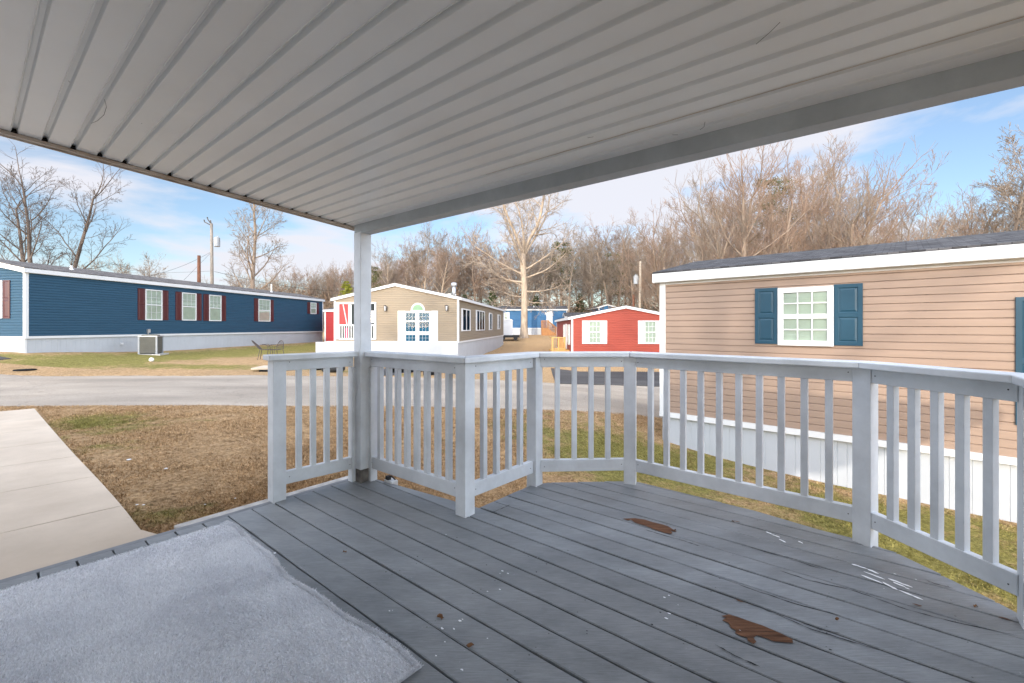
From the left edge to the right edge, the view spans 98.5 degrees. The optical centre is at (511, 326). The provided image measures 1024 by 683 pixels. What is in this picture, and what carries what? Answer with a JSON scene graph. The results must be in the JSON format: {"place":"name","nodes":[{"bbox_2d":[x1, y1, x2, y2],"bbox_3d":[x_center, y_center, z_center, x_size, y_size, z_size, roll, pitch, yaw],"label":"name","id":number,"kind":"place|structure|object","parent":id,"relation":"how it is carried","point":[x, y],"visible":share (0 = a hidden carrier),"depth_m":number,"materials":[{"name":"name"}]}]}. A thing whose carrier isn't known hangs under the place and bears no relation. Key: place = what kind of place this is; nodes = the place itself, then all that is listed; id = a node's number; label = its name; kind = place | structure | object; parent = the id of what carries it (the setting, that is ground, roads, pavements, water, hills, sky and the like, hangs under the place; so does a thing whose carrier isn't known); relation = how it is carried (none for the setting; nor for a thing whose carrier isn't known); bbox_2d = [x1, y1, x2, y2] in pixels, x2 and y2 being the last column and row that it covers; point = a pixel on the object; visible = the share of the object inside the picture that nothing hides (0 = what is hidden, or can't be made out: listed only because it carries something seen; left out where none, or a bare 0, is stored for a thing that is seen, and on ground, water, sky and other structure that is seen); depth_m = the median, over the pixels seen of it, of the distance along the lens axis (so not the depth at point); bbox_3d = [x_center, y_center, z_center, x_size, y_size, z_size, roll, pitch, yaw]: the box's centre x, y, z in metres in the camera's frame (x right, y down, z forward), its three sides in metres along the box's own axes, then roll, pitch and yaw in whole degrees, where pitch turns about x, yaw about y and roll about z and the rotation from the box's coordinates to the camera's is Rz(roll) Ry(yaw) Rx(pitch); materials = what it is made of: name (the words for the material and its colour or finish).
{"place":"outdoors","nodes":[
{"label":"outdoors","id":0,"kind":"place"},
{"bbox_2d":[0,408,41,421],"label":"driveway","id":1,"kind":"structure","parent":0,"point":[17,415],"depth_m":6.75,"materials":[{"name":"concrete"}]},
{"bbox_2d":[0,418,50,432],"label":"driveway","id":2,"kind":"structure","parent":0,"point":[22,425],"depth_m":6.03,"materials":[{"name":"concrete"}]},
{"bbox_2d":[0,428,61,447],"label":"driveway","id":3,"kind":"structure","parent":0,"point":[21,438],"depth_m":5.33,"materials":[{"name":"concrete"}]},
{"bbox_2d":[0,441,75,466],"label":"driveway","id":4,"kind":"structure","parent":0,"point":[16,455],"depth_m":4.62,"materials":[{"name":"concrete"}]},
{"bbox_2d":[0,456,94,492],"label":"driveway","id":5,"kind":"structure","parent":0,"point":[27,475],"depth_m":3.93,"materials":[{"name":"concrete"}]},
{"bbox_2d":[0,476,120,533],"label":"driveway","id":6,"kind":"structure","parent":0,"point":[30,507],"depth_m":3.23,"materials":[{"name":"concrete"}]},
{"bbox_2d":[0,506,155,579],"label":"driveway","id":7,"kind":"structure","parent":0,"point":[27,549],"depth_m":2.69,"materials":[{"name":"concrete"}]},
{"bbox_2d":[0,374,662,417],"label":"road","id":8,"kind":"structure","parent":0,"point":[42,391],"depth_m":9.99,"materials":[{"name":"asphalt"}]},
{"bbox_2d":[0,327,1016,612],"bbox_3d":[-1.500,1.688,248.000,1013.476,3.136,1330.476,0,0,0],"label":"ground","id":9,"kind":"structure","parent":0,"point":[226,361],"depth_m":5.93,"materials":[{"name":"plant"}]},
{"bbox_2d":[0,143,134,269],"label":"bare tree","id":10,"kind":"object","parent":9,"relation":"on","point":[30,253],"visible":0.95,"depth_m":31.09,"materials":[{"name":"brown plant"}]},
{"bbox_2d":[104,251,133,273],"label":"bare tree","id":11,"kind":"object","parent":9,"relation":"on","point":[124,271],"visible":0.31,"depth_m":54.32,"materials":[{"name":"brown plant"}]},
{"bbox_2d":[134,251,168,277],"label":"bare tree","id":12,"kind":"object","parent":9,"relation":"on","point":[148,271],"visible":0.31,"depth_m":66.04,"materials":[{"name":"brown plant"}]},
{"bbox_2d":[138,334,168,355],"bbox_3d":[-15.950,0.853,19.500,1.000,1.017,1.000,0,0,-20],"label":"air conditioner","id":13,"kind":"object","parent":9,"relation":"on","point":[150,344],"visible":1,"depth_m":19.23,"materials":[{"name":"grey"}]},
{"bbox_2d":[0,259,324,352],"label":"mobile home","id":14,"kind":"object","parent":9,"relation":"on","point":[48,308],"visible":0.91,"depth_m":20.12,"materials":[{"name":"blue"}]},
{"bbox_2d":[0,280,2,317],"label":"window","id":15,"kind":"structure","parent":14,"relation":"in","point":[1,281],"depth_m":16.30,"materials":[{"name":"white plastic"}]},
{"bbox_2d":[145,289,162,319],"bbox_3d":[-17.097,-1.027,21.068,0.057,1.453,0.853,0,0,8],"label":"window","id":16,"kind":"structure","parent":14,"relation":"in","point":[153,298],"depth_m":21.06,"materials":[{"name":"glass"}]},
{"bbox_2d":[182,292,196,320],"bbox_3d":[-16.812,-1.030,22.984,0.057,1.435,0.860,0,0,8],"label":"window","id":17,"kind":"structure","parent":14,"relation":"in","point":[189,300],"depth_m":23.01,"materials":[{"name":"glass"}]},
{"bbox_2d":[209,295,221,320],"bbox_3d":[-16.567,-1.027,24.637,0.057,1.446,0.834,0,0,8],"label":"window","id":18,"kind":"structure","parent":14,"relation":"in","point":[215,301],"depth_m":24.66,"materials":[{"name":"glass"}]},
{"bbox_2d":[258,299,270,321],"bbox_3d":[-15.992,-1.040,28.510,0.057,1.434,1.093,0,0,8],"label":"window","id":19,"kind":"structure","parent":14,"relation":"in","point":[264,305],"depth_m":28.53,"materials":[{"name":"glass"}]},
{"bbox_2d":[197,255,200,282],"bbox_3d":[-28.358,-2.651,40.000,0.340,7.563,0.340,0,0,0],"label":"utility pole","id":20,"kind":"object","parent":9,"relation":"on","point":[198,268],"visible":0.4,"depth_m":39.90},
{"bbox_2d":[204,217,219,283],"bbox_3d":[-28.577,-4.642,42.000,1.544,11.542,0.516,0,0,0],"label":"utility pole","id":21,"kind":"object","parent":9,"relation":"on","point":[216,240],"visible":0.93,"depth_m":41.89,"materials":[{"name":"grey metal"}]},
{"bbox_2d":[223,202,291,289],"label":"bare tree","id":22,"kind":"object","parent":9,"relation":"on","point":[252,280],"visible":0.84,"depth_m":43.71,"materials":[{"name":"brown plant"}]},
{"bbox_2d":[174,476,347,528],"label":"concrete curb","id":23,"kind":"structure","parent":9,"relation":"on","point":[247,506],"depth_m":3.00,"materials":[{"name":"concrete"}]},
{"bbox_2d":[263,267,298,292],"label":"bare tree","id":24,"kind":"object","parent":9,"relation":"on","point":[278,284],"visible":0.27,"depth_m":83.33,"materials":[{"name":"brown plant"}]},
{"bbox_2d":[281,264,303,292],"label":"bare tree","id":25,"kind":"object","parent":9,"relation":"on","point":[295,279],"visible":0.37,"depth_m":90.84,"materials":[{"name":"brown plant"}]},
{"bbox_2d":[295,270,319,296],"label":"bare tree","id":26,"kind":"object","parent":9,"relation":"on","point":[310,287],"visible":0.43,"depth_m":88.91,"materials":[{"name":"brown plant"}]},
{"bbox_2d":[278,263,341,303],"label":"bare tree","id":27,"kind":"object","parent":9,"relation":"on","point":[304,283],"visible":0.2,"depth_m":91.95,"materials":[{"name":"brown plant"}]},
{"bbox_2d":[307,259,337,307],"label":"bare tree","id":28,"kind":"object","parent":9,"relation":"on","point":[327,285],"visible":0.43,"depth_m":89.26,"materials":[{"name":"brown plant"}]},
{"bbox_2d":[323,308,333,341],"bbox_3d":[-10.315,-0.125,38.620,6.240,3.786,12.200,0,0,7],"label":"mobile home","id":29,"kind":"object","parent":9,"relation":"on","point":[328,324],"visible":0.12,"depth_m":32.94,"materials":[{"name":"red"}]},
{"bbox_2d":[321,267,340,306],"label":"bare tree","id":30,"kind":"object","parent":9,"relation":"on","point":[327,292],"visible":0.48,"depth_m":91.47,"materials":[{"name":"brown plant"}]},
{"bbox_2d":[323,267,352,295],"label":"bare tree","id":31,"kind":"object","parent":9,"relation":"on","point":[342,278],"visible":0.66,"depth_m":88.61,"materials":[{"name":"brown plant"}]},
{"bbox_2d":[338,281,352,295],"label":"cedar tree","id":32,"kind":"object","parent":9,"relation":"on","point":[347,286],"visible":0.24,"depth_m":59.78,"materials":[{"name":"green plant"}]},
{"bbox_2d":[371,265,385,287],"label":"pine tree","id":33,"kind":"object","parent":9,"relation":"on","point":[375,277],"visible":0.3,"depth_m":72.01,"materials":[{"name":"plant"}]},
{"bbox_2d":[371,241,401,285],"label":"bare tree","id":34,"kind":"object","parent":9,"relation":"on","point":[385,271],"visible":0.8,"depth_m":62.55,"materials":[{"name":"brown plant"}]},
{"bbox_2d":[391,242,424,286],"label":"bare tree","id":35,"kind":"object","parent":9,"relation":"on","point":[405,267],"visible":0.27,"depth_m":77.70,"materials":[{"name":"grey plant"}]},
{"bbox_2d":[316,282,504,357],"bbox_3d":[-5.912,-0.337,34.146,8.398,5.252,19.140,0,0,7],"label":"mobile home","id":36,"kind":"object","parent":9,"relation":"on","point":[407,319],"visible":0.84,"depth_m":24.91,"materials":[{"name":"beige"}]},
{"bbox_2d":[405,321,415,331],"bbox_3d":[-5.679,0.007,24.744,0.601,0.574,0.103,0,0,0],"label":"window","id":37,"kind":"structure","parent":36,"relation":"in","point":[409,326],"depth_m":24.76,"materials":[{"name":"glass"}]},
{"bbox_2d":[419,321,428,331],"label":"window","id":38,"kind":"structure","parent":36,"relation":"in","point":[423,325],"depth_m":24.66,"materials":[{"name":"glass"}]},
{"bbox_2d":[462,308,466,330],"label":"window","id":39,"kind":"structure","parent":36,"relation":"in","point":[464,311],"depth_m":25.83,"materials":[{"name":"white plastic"}]},
{"bbox_2d":[390,232,437,290],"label":"bare tree","id":40,"kind":"object","parent":9,"relation":"on","point":[404,268],"visible":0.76,"depth_m":65.34,"materials":[{"name":"brown plant"}]},
{"bbox_2d":[404,221,455,292],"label":"bare tree","id":41,"kind":"object","parent":9,"relation":"on","point":[428,252],"visible":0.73,"depth_m":65.81,"materials":[{"name":"brown plant"}]},
{"bbox_2d":[412,231,456,290],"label":"bare tree","id":42,"kind":"object","parent":9,"relation":"on","point":[432,261],"visible":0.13,"depth_m":78.85,"materials":[{"name":"brown plant"}]},
{"bbox_2d":[415,233,461,293],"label":"bare tree","id":43,"kind":"object","parent":9,"relation":"on","point":[450,273],"visible":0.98,"depth_m":62.10,"materials":[{"name":"brown plant"}]},
{"bbox_2d":[423,223,475,295],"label":"bare tree","id":44,"kind":"object","parent":9,"relation":"on","point":[452,254],"visible":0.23,"depth_m":74.85,"materials":[{"name":"brown plant"}]},
{"bbox_2d":[428,233,472,296],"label":"bare tree","id":45,"kind":"object","parent":9,"relation":"on","point":[445,264],"visible":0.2,"depth_m":70.20,"materials":[{"name":"brown plant"}]},
{"bbox_2d":[255,272,658,326],"bbox_3d":[-0.025,-3.461,80.991,85.447,9.702,47.288,0,0,0],"label":"thicket","id":46,"kind":"object","parent":9,"relation":"on","point":[507,304],"visible":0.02,"depth_m":64.18,"materials":[{"name":"plant"}]},
{"bbox_2d":[437,235,477,299],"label":"bare tree","id":47,"kind":"object","parent":9,"relation":"on","point":[461,283],"visible":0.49,"depth_m":67.34,"materials":[{"name":"brown plant"}]},
{"bbox_2d":[444,219,494,301],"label":"bare tree","id":48,"kind":"object","parent":9,"relation":"on","point":[475,290],"visible":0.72,"depth_m":65.79,"materials":[{"name":"brown plant"}]},
{"bbox_2d":[461,228,505,302],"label":"bare tree","id":49,"kind":"object","parent":9,"relation":"on","point":[477,270],"visible":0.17,"depth_m":72.43,"materials":[{"name":"brown plant"}]},
{"bbox_2d":[466,231,517,301],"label":"bare tree","id":50,"kind":"object","parent":9,"relation":"on","point":[492,254],"visible":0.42,"depth_m":69.32,"materials":[{"name":"brown plant"}]},
{"bbox_2d":[503,319,518,339],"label":"utility shed","id":51,"kind":"structure","parent":9,"relation":"on","point":[508,328],"depth_m":46.40,"materials":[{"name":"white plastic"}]},
{"bbox_2d":[0,479,1023,682],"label":"deck","id":52,"kind":"structure","parent":9,"relation":"on","point":[592,582],"depth_m":2.05,"materials":[{"name":"paint"}]},
{"bbox_2d":[0,520,423,682],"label":"rug","id":53,"kind":"object","parent":52,"relation":"on","point":[228,602],"visible":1,"depth_m":1.78,"materials":[{"name":"carpet"}]},
{"bbox_2d":[0,0,1023,482],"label":"patio roof","id":54,"kind":"structure","parent":52,"relation":"on","point":[362,120],"depth_m":1.58,"materials":[{"name":"paint"}]},
{"bbox_2d":[263,351,1023,628],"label":"deck railing","id":55,"kind":"object","parent":52,"relation":"on","point":[991,388],"visible":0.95,"depth_m":2.94,"materials":[{"name":"paint"}]},
{"bbox_2d":[492,240,536,302],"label":"bare tree","id":56,"kind":"object","parent":9,"relation":"on","point":[515,286],"visible":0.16,"depth_m":74.62,"materials":[{"name":"brown plant"}]},
{"bbox_2d":[491,222,544,305],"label":"bare tree","id":57,"kind":"object","parent":9,"relation":"on","point":[510,253],"visible":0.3,"depth_m":65.40,"materials":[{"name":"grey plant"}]},
{"bbox_2d":[459,191,580,337],"bbox_3d":[0.922,-9.236,49.447,13.157,21.620,10.919,0,0,-18],"label":"bare tree","id":58,"kind":"object","parent":9,"relation":"on","point":[524,248],"visible":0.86,"depth_m":48.72,"materials":[{"name":"grey plant"}]},
{"bbox_2d":[500,226,548,305],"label":"bare tree","id":59,"kind":"object","parent":9,"relation":"on","point":[528,273],"visible":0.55,"depth_m":61.03,"materials":[{"name":"brown plant"}]},
{"bbox_2d":[498,306,567,334],"bbox_3d":[2.534,-0.770,55.979,8.690,3.676,4.700,0,0,2],"label":"mobile home","id":60,"kind":"object","parent":9,"relation":"on","point":[514,315],"visible":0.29,"depth_m":53.82,"materials":[{"name":"blue plastic"}]},
{"bbox_2d":[527,230,557,300],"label":"bare tree","id":61,"kind":"object","parent":9,"relation":"on","point":[538,245],"visible":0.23,"depth_m":75.94,"materials":[{"name":"brown plant"}]},
{"bbox_2d":[532,235,562,304],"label":"bare tree","id":62,"kind":"object","parent":9,"relation":"on","point":[546,277],"visible":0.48,"depth_m":64.37,"materials":[{"name":"brown plant"}]},
{"bbox_2d":[541,320,556,335],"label":"wooden steps","id":63,"kind":"structure","parent":9,"relation":"on","point":[546,330],"depth_m":51.99,"materials":[{"name":"wood"}]},
{"bbox_2d":[549,336,569,351],"bbox_3d":[3.021,1.552,27.750,1.161,1.836,2.900,0,0,0],"label":"wooden porch","id":64,"kind":"object","parent":9,"relation":"on","point":[563,345],"visible":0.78,"depth_m":27.16,"materials":[{"name":"wood"}]},
{"bbox_2d":[541,241,581,305],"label":"tree","id":65,"kind":"object","parent":9,"relation":"on","point":[564,279],"visible":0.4,"depth_m":65.76,"materials":[{"name":"plant"}]},
{"bbox_2d":[559,256,590,305],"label":"bare tree","id":66,"kind":"object","parent":9,"relation":"on","point":[571,292],"visible":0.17,"depth_m":81.40,"materials":[{"name":"brown plant"}]},
{"bbox_2d":[545,224,607,312],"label":"bare tree","id":67,"kind":"object","parent":9,"relation":"on","point":[568,267],"visible":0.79,"depth_m":60.87,"materials":[{"name":"brown plant"}]},
{"bbox_2d":[570,228,618,306],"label":"bare tree","id":68,"kind":"object","parent":9,"relation":"on","point":[585,272],"visible":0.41,"depth_m":69.57,"materials":[{"name":"brown plant"}]},
{"bbox_2d":[574,230,615,304],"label":"bare tree","id":69,"kind":"object","parent":9,"relation":"on","point":[581,290],"visible":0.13,"depth_m":80.79,"materials":[{"name":"brown plant"}]},
{"bbox_2d":[568,221,632,306],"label":"bare tree","id":70,"kind":"object","parent":9,"relation":"on","point":[601,269],"visible":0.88,"depth_m":59.67,"materials":[{"name":"brown plant"}]},
{"bbox_2d":[555,305,659,351],"bbox_3d":[6.896,0.529,32.386,6.700,3.555,13.240,0,0,2],"label":"mobile home","id":71,"kind":"object","parent":9,"relation":"on","point":[627,328],"visible":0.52,"depth_m":25.89,"materials":[{"name":"red"}]},
{"bbox_2d":[588,321,600,343],"bbox_3d":[4.856,0.335,25.923,0.745,1.358,0.057,0,0,2],"label":"window","id":72,"kind":"structure","parent":71,"relation":"in","point":[594,327],"depth_m":25.92,"materials":[{"name":"glass"}]},
{"bbox_2d":[644,321,656,343],"bbox_3d":[8.090,0.335,25.809,0.724,1.358,0.057,0,0,2],"label":"window","id":73,"kind":"structure","parent":71,"relation":"in","point":[650,327],"depth_m":25.81,"materials":[{"name":"glass"}]},
{"bbox_2d":[574,212,642,303],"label":"bare tree","id":74,"kind":"object","parent":9,"relation":"on","point":[614,236],"visible":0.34,"depth_m":72.18,"materials":[{"name":"brown plant"}]},
{"bbox_2d":[592,253,627,304],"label":"tree","id":75,"kind":"object","parent":9,"relation":"on","point":[611,278],"visible":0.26,"depth_m":67.86,"materials":[{"name":"plant"}]},
{"bbox_2d":[597,213,648,306],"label":"bare tree","id":76,"kind":"object","parent":9,"relation":"on","point":[614,269],"visible":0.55,"depth_m":59.55,"materials":[{"name":"brown plant"}]},
{"bbox_2d":[633,261,641,307],"bbox_3d":[13.079,-2.493,46.000,0.836,8.562,0.516,0,0,0],"label":"utility pole","id":77,"kind":"object","parent":9,"relation":"on","point":[637,276],"visible":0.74,"depth_m":45.89,"materials":[{"name":"wood"}]},
{"bbox_2d":[615,220,666,308],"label":"bare tree","id":78,"kind":"object","parent":9,"relation":"on","point":[637,264],"visible":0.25,"depth_m":66.46,"materials":[{"name":"brown plant"}]},
{"bbox_2d":[611,227,686,310],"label":"bare tree","id":79,"kind":"object","parent":9,"relation":"on","point":[628,268],"visible":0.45,"depth_m":51.22,"materials":[{"name":"brown plant"}]},
{"bbox_2d":[619,198,686,311],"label":"bare tree","id":80,"kind":"object","parent":9,"relation":"on","point":[653,245],"visible":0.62,"depth_m":43.94,"materials":[{"name":"brown plant"}]},
{"bbox_2d":[655,216,691,283],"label":"bare tree","id":81,"kind":"object","parent":9,"relation":"on","point":[674,244],"visible":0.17,"depth_m":61.53,"materials":[{"name":"brown plant"}]},
{"bbox_2d":[622,184,791,308],"bbox_3d":[16.628,-5.195,40.624,8.324,14.849,15.424,0,0,-16],"label":"bare tree","id":82,"kind":"object","parent":9,"relation":"on","point":[718,243],"visible":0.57,"depth_m":37.54,"materials":[{"name":"brown plant"}]},
{"bbox_2d":[650,173,789,263],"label":"bare tree","id":83,"kind":"object","parent":9,"relation":"on","point":[685,244],"visible":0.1,"depth_m":51.26,"materials":[{"name":"brown plant"}]},
{"bbox_2d":[662,139,807,265],"bbox_3d":[20.429,-7.362,44.434,9.558,19.078,20.262,0,0,4],"label":"bare tree","id":84,"kind":"object","parent":9,"relation":"on","point":[691,219],"visible":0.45,"depth_m":39.72,"materials":[{"name":"brown plant"}]},
{"bbox_2d":[700,141,838,259],"bbox_3d":[21.695,-7.002,38.190,12.666,18.989,10.058,0,0,-21],"label":"bare tree","id":85,"kind":"object","parent":9,"relation":"on","point":[771,211],"visible":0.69,"depth_m":36.31,"materials":[{"name":"brown plant"}]},
{"bbox_2d":[732,176,811,252],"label":"tree","id":86,"kind":"object","parent":9,"relation":"on","point":[783,186],"visible":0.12,"depth_m":58.69,"materials":[{"name":"plant"}]},
{"bbox_2d":[691,133,863,256],"bbox_3d":[31.692,-9.943,56.144,10.965,23.665,23.244,0,0,-17],"label":"bare tree","id":87,"kind":"object","parent":9,"relation":"on","point":[797,199],"visible":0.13,"depth_m":50.08,"materials":[{"name":"brown plant"}]},
{"bbox_2d":[664,135,906,257],"bbox_3d":[27.753,-8.870,46.602,22.558,22.344,12.173,0,0,21],"label":"bare tree","id":88,"kind":"object","parent":9,"relation":"on","point":[686,206],"visible":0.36,"depth_m":45.38,"materials":[{"name":"brown plant"}]},
{"bbox_2d":[788,147,875,249],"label":"bare tree","id":89,"kind":"object","parent":9,"relation":"on","point":[817,223],"visible":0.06,"depth_m":52.73,"materials":[{"name":"brown plant"}]},
{"bbox_2d":[715,135,951,255],"bbox_3d":[26.743,-6.687,39.601,18.124,18.501,8.550,0,0,36],"label":"bare tree","id":90,"kind":"object","parent":9,"relation":"on","point":[887,210],"visible":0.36,"depth_m":37.32,"materials":[{"name":"brown plant"}]},
{"bbox_2d":[652,230,1023,522],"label":"mobile home","id":91,"kind":"object","parent":9,"relation":"on","point":[956,301],"visible":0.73,"depth_m":6.17,"materials":[{"name":"beige"}]},
{"bbox_2d":[778,285,833,345],"bbox_3d":[4.301,-0.149,6.482,0.687,0.862,0.057,0,0,42],"label":"window","id":92,"kind":"structure","parent":91,"relation":"in","point":[805,314],"depth_m":6.46,"materials":[{"name":"white plastic"}]},
{"bbox_2d":[771,151,908,251],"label":"bare tree","id":93,"kind":"object","parent":9,"relation":"on","point":[828,209],"visible":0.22,"depth_m":44.27,"materials":[{"name":"brown plant"}]},
{"bbox_2d":[792,185,955,245],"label":"bare tree","id":94,"kind":"object","parent":9,"relation":"on","point":[912,223],"visible":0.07,"depth_m":57.46,"materials":[{"name":"brown plant"}]},
{"bbox_2d":[798,164,976,250],"bbox_3d":[31.666,-5.159,37.946,15.761,15.727,8.505,0,0,-16],"label":"bare tree","id":95,"kind":"object","parent":9,"relation":"on","point":[850,236],"visible":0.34,"depth_m":37.01,"materials":[{"name":"brown plant"}]},
{"bbox_2d":[826,186,1000,246],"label":"bare tree","id":96,"kind":"object","parent":9,"relation":"on","point":[936,236],"visible":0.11,"depth_m":44.06,"materials":[{"name":"brown plant"}]},
{"bbox_2d":[872,182,998,240],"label":"bare tree","id":97,"kind":"object","parent":9,"relation":"on","point":[969,230],"visible":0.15,"depth_m":47.51,"materials":[{"name":"brown plant"}]},
{"bbox_2d":[930,192,986,237],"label":"bare tree","id":98,"kind":"object","parent":9,"relation":"on","point":[961,217],"visible":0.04,"depth_m":73.55,"materials":[{"name":"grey plant"}]},
{"bbox_2d":[932,121,1023,236],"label":"bare tree","id":99,"kind":"object","parent":9,"relation":"on","point":[1018,216],"visible":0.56,"depth_m":44.98,"materials":[{"name":"brown plant"}]},
{"bbox_2d":[950,179,1018,235],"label":"bare tree","id":100,"kind":"object","parent":9,"relation":"on","point":[973,202],"visible":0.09,"depth_m":56.23,"materials":[{"name":"brown plant"}]},
{"bbox_2d":[986,144,1023,231],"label":"bare tree","id":101,"kind":"object","parent":9,"relation":"on","point":[1007,207],"visible":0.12,"depth_m":52.63,"materials":[{"name":"brown plant"}]},
{"bbox_2d":[999,151,1023,224],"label":"bare tree","id":102,"kind":"object","parent":9,"relation":"on","point":[1020,187],"visible":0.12,"depth_m":46.41,"materials":[{"name":"brown plant"}]},
{"bbox_2d":[0,86,1023,310],"label":"sky","id":103,"kind":"structure","parent":0,"point":[168,218],"materials":[{"name":"blue"}]},
{"bbox_2d":[551,368,659,386],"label":"asphalt driveway","id":104,"kind":"structure","parent":0,"point":[617,377],"depth_m":17.57,"materials":[{"name":"asphalt"}]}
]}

